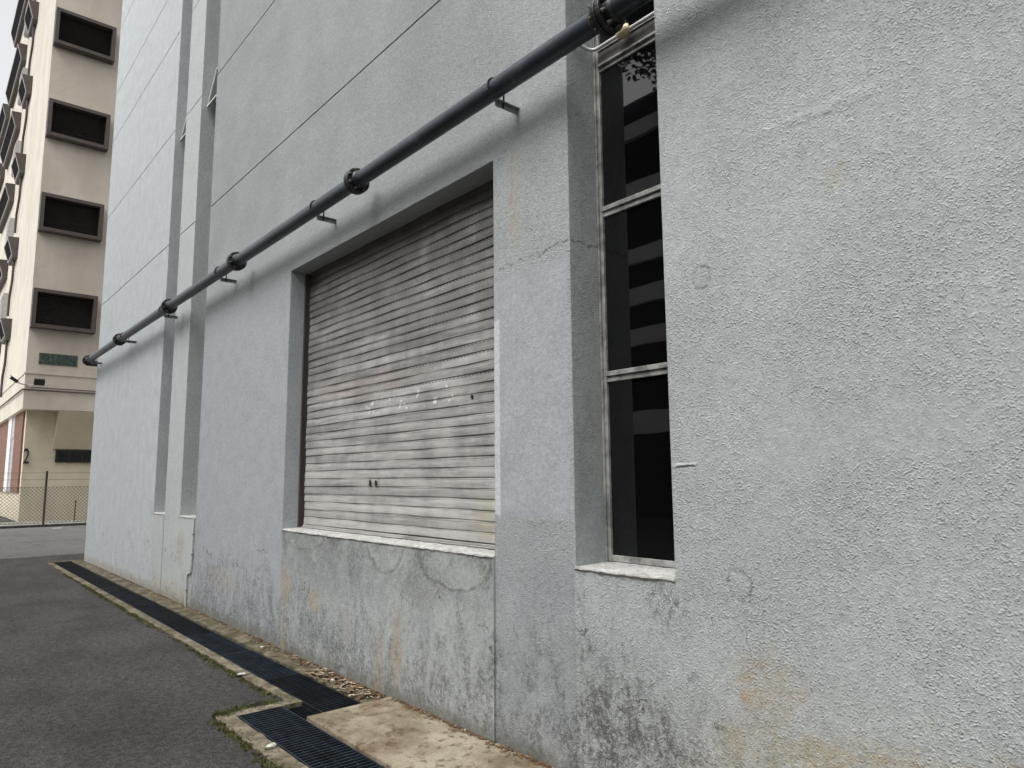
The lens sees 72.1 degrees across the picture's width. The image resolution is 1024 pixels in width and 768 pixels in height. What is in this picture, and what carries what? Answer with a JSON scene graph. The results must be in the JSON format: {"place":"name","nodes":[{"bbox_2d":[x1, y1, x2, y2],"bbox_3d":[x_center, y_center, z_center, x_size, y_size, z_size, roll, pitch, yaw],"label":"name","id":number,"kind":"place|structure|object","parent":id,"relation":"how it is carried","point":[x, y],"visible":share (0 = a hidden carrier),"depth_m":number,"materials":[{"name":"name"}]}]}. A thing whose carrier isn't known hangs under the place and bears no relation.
{"place":"outdoors","nodes":[
{"label":"outdoors","id":0,"kind":"place"},
{"bbox_2d":[0,0,17,110],"label":"sky","id":1,"kind":"structure","parent":0,"point":[7,7],"materials":[{"name":"white"}]},
{"bbox_2d":[0,525,85,558],"bbox_3d":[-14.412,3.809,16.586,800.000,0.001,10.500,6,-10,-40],"label":"road","id":2,"kind":"structure","parent":0,"point":[37,541],"depth_m":17.39,"materials":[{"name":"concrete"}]},
{"bbox_2d":[0,516,281,767],"bbox_3d":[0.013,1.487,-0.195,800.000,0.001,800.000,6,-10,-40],"label":"ground","id":3,"kind":"structure","parent":0,"point":[88,679],"depth_m":5.11,"materials":[{"name":"grey asphalt"}]},
{"bbox_2d":[0,519,86,525],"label":"yard","id":4,"kind":"structure","parent":3,"relation":"on","point":[40,522],"depth_m":24.99,"materials":[{"name":"concrete"}]},
{"bbox_2d":[0,0,122,521],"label":"beige block","id":5,"kind":"structure","parent":4,"relation":"on","point":[57,114],"depth_m":27.58,"materials":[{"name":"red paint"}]},
{"bbox_2d":[8,438,13,491],"bbox_3d":[-20.237,3.274,28.472,0.050,2.150,0.830,6,-10,-40],"label":"door","id":6,"kind":"structure","parent":5,"relation":"in","point":[13,438],"depth_m":28.48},
{"bbox_2d":[11,416,15,438],"bbox_3d":[-20.257,1.758,28.665,0.070,0.887,0.830,6,-10,-40],"label":"door panel","id":7,"kind":"structure","parent":5,"relation":"in","point":[14,418],"depth_m":28.62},
{"bbox_2d":[9,375,27,384],"bbox_3d":[-17.902,-0.138,25.572,0.167,0.303,0.611,-6,-9,38],"label":"security camera","id":8,"kind":"object","parent":5,"relation":"attached to","point":[12,378],"visible":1,"depth_m":25.43,"materials":[{"name":"black paint"}]},
{"bbox_2d":[23,448,28,463],"bbox_3d":[-17.957,2.661,26.029,0.179,0.565,0.040,6,-10,-40],"label":"block number","id":9,"kind":"object","parent":5,"relation":"attached to","point":[25,461],"visible":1,"depth_m":26.02,"materials":[{"name":"black paint"}]},
{"bbox_2d":[27,378,44,385],"bbox_3d":[-17.472,-0.060,25.857,0.508,0.276,0.373,6,-10,-40],"label":"floodlight","id":10,"kind":"object","parent":5,"relation":"attached to","point":[38,381],"visible":1,"depth_m":25.80,"materials":[{"name":"black paint"}]},
{"bbox_2d":[38,352,77,366],"bbox_3d":[-17.083,-0.911,26.525,1.250,0.430,0.030,6,-10,-40],"label":"glass block window","id":11,"kind":"structure","parent":5,"relation":"in","point":[44,358],"depth_m":26.51,"materials":[{"name":"glass"}]},
{"bbox_2d":[55,450,91,462],"bbox_3d":[-14.301,3.034,29.133,7.800,0.480,0.075,6,-10,-40],"label":"strip window","id":12,"kind":"structure","parent":5,"relation":"in","point":[61,456],"depth_m":26.96,"materials":[{"name":"black glass"}]},
{"bbox_2d":[0,522,86,528],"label":"verge kerb","id":13,"kind":"structure","parent":3,"relation":"on","point":[40,525],"depth_m":22.81,"materials":[{"name":"grey concrete"}]},
{"bbox_2d":[0,471,88,524],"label":"chain link fence","id":14,"kind":"object","parent":13,"relation":"on","point":[43,516],"visible":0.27,"depth_m":23.02,"materials":[{"name":"metal"}]},
{"bbox_2d":[47,560,308,767],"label":"kerb","id":15,"kind":"structure","parent":3,"relation":"on","point":[261,741],"depth_m":4.79,"materials":[{"name":"concrete"}]},
{"bbox_2d":[54,562,80,567],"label":"drain grate","id":16,"kind":"object","parent":15,"relation":"in","point":[65,564],"visible":0.85,"depth_m":12.51,"materials":[{"name":"metal"}]},
{"bbox_2d":[63,567,91,573],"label":"drain grate","id":17,"kind":"object","parent":15,"relation":"in","point":[74,570],"visible":0.87,"depth_m":11.69,"materials":[{"name":"metal"}]},
{"bbox_2d":[74,572,105,580],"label":"drain grate","id":18,"kind":"object","parent":15,"relation":"in","point":[89,576],"visible":0.8,"depth_m":10.95,"materials":[{"name":"metal"}]},
{"bbox_2d":[86,579,119,587],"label":"drain grate","id":19,"kind":"object","parent":15,"relation":"in","point":[102,583],"visible":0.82,"depth_m":10.21,"materials":[{"name":"metal"}]},
{"bbox_2d":[99,586,136,596],"bbox_3d":[-5.296,2.803,9.468,0.275,0.028,0.988,6,-10,-40],"label":"drain grate","id":20,"kind":"object","parent":15,"relation":"in","point":[117,591],"visible":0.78,"depth_m":9.47,"materials":[{"name":"metal"}]},
{"bbox_2d":[115,594,158,607],"bbox_3d":[-4.649,2.692,8.713,0.275,0.028,0.988,5,-10,-40],"label":"drain grate","id":21,"kind":"object","parent":15,"relation":"in","point":[137,600],"visible":0.89,"depth_m":8.69,"materials":[{"name":"metal"}]},
{"bbox_2d":[135,605,182,619],"bbox_3d":[-4.000,2.593,7.958,0.275,0.028,0.988,6,-10,-40],"label":"drain grate","id":22,"kind":"object","parent":15,"relation":"in","point":[157,612],"visible":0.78,"depth_m":7.95,"materials":[{"name":"metal"}]},
{"bbox_2d":[63,574,289,767],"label":"moss","id":23,"kind":"object","parent":15,"relation":"on","point":[247,746],"visible":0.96,"depth_m":4.67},
{"bbox_2d":[157,617,212,635],"bbox_3d":[-3.352,2.490,7.203,0.275,0.029,0.988,6,-10,-40],"label":"drain grate","id":24,"kind":"object","parent":15,"relation":"in","point":[184,626],"visible":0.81,"depth_m":7.19,"materials":[{"name":"metal"}]},
{"bbox_2d":[186,632,250,655],"bbox_3d":[-2.704,2.387,6.448,0.275,0.028,0.988,6,-10,-40],"label":"drain grate","id":25,"kind":"object","parent":15,"relation":"in","point":[217,644],"visible":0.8,"depth_m":6.43,"materials":[{"name":"metal"}]},
{"bbox_2d":[220,650,299,680],"bbox_3d":[-2.055,2.280,5.696,0.275,0.028,0.988,6,-10,-40],"label":"drain grate","id":26,"kind":"object","parent":15,"relation":"in","point":[258,665],"visible":0.87,"depth_m":5.66,"materials":[{"name":"metal"}]},
{"bbox_2d":[265,742,276,748],"bbox_3d":[-1.339,2.010,3.914,0.038,0.025,0.084,-5,-9,32],"label":"mortar chip","id":27,"kind":"object","parent":15,"relation":"on","point":[271,745],"visible":1,"depth_m":3.90,"materials":[{"name":"white concrete"}]},
{"bbox_2d":[288,706,315,720],"bbox_3d":[-1.343,2.146,4.545,0.128,0.028,0.325,6,-10,-40],"label":"drain grate","id":28,"kind":"object","parent":15,"relation":"on","point":[303,712],"visible":0.43,"depth_m":4.60,"materials":[{"name":"metal"}]},
{"bbox_2d":[238,706,382,767],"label":"drain grate","id":29,"kind":"object","parent":15,"relation":"in","point":[303,741],"visible":0.91,"depth_m":4.02,"materials":[{"name":"metal"}]},
{"bbox_2d":[307,697,549,767],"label":"apron","id":30,"kind":"object","parent":3,"relation":"on","point":[385,732],"visible":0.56,"depth_m":3.98,"materials":[{"name":"concrete"}]},
{"bbox_2d":[84,0,1023,767],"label":"factory building","id":31,"kind":"structure","parent":3,"relation":"on","point":[648,392],"depth_m":3.71,"materials":[{"name":"paint"}]},
{"bbox_2d":[180,114,186,140],"bbox_3d":[-4.696,-3.893,10.272,0.123,0.594,0.470,6,-10,-40],"label":"slot window","id":32,"kind":"structure","parent":31,"relation":"in","point":[183,134],"depth_m":10.37,"materials":[{"name":"metal"}]},
{"bbox_2d":[184,518,194,606],"bbox_3d":[-3.773,2.086,8.241,0.026,1.030,0.192,6,-10,-40],"label":"cable conduit","id":33,"kind":"object","parent":31,"relation":"attached to","point":[191,554],"visible":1,"depth_m":8.22,"materials":[{"name":"paint"}]},
{"bbox_2d":[207,67,217,108],"bbox_3d":[-3.869,-4.026,9.310,0.123,0.594,0.580,6,-10,-40],"label":"slot window","id":34,"kind":"structure","parent":31,"relation":"in","point":[212,97],"depth_m":9.44,"materials":[{"name":"metal"}]},
{"bbox_2d":[82,0,650,366],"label":"wall pipe","id":35,"kind":"object","parent":31,"relation":"attached to","point":[605,18],"depth_m":4.57,"materials":[{"name":"metal"}]},
{"bbox_2d":[580,11,653,51],"bbox_3d":[0.616,-1.941,3.824,0.638,0.106,0.192,-5,-9,31],"label":"window conduit","id":36,"kind":"object","parent":31,"relation":"attached to","point":[623,32],"depth_m":3.82,"materials":[{"name":"metal"}]},
{"bbox_2d":[592,0,674,567],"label":"tall window","id":37,"kind":"structure","parent":31,"relation":"in","point":[639,528],"depth_m":3.73,"materials":[{"name":"glass"}]},
{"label":"drain channel","id":38,"kind":"structure","parent":3,"relation":"in","visible":0},
{"bbox_2d":[72,560,386,711],"bbox_3d":[-4.457,2.888,8.849,0.225,0.390,11.030,6,-10,-40],"label":"footing strip","id":39,"kind":"object","parent":38,"relation":"on","point":[224,630],"visible":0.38,"depth_m":6.78,"materials":[{"name":"concrete"}]},
{"bbox_2d":[91,564,553,767],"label":"leaf litter","id":40,"kind":"object","parent":39,"relation":"on","point":[348,683],"visible":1,"depth_m":4.99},
{"bbox_2d":[266,674,360,713],"bbox_3d":[-1.408,2.174,4.940,0.275,0.029,0.988,6,-10,-40],"label":"drain grate","id":41,"kind":"object","parent":38,"relation":"on","point":[314,696],"visible":0.74,"depth_m":4.91,"materials":[{"name":"metal"}]}
]}

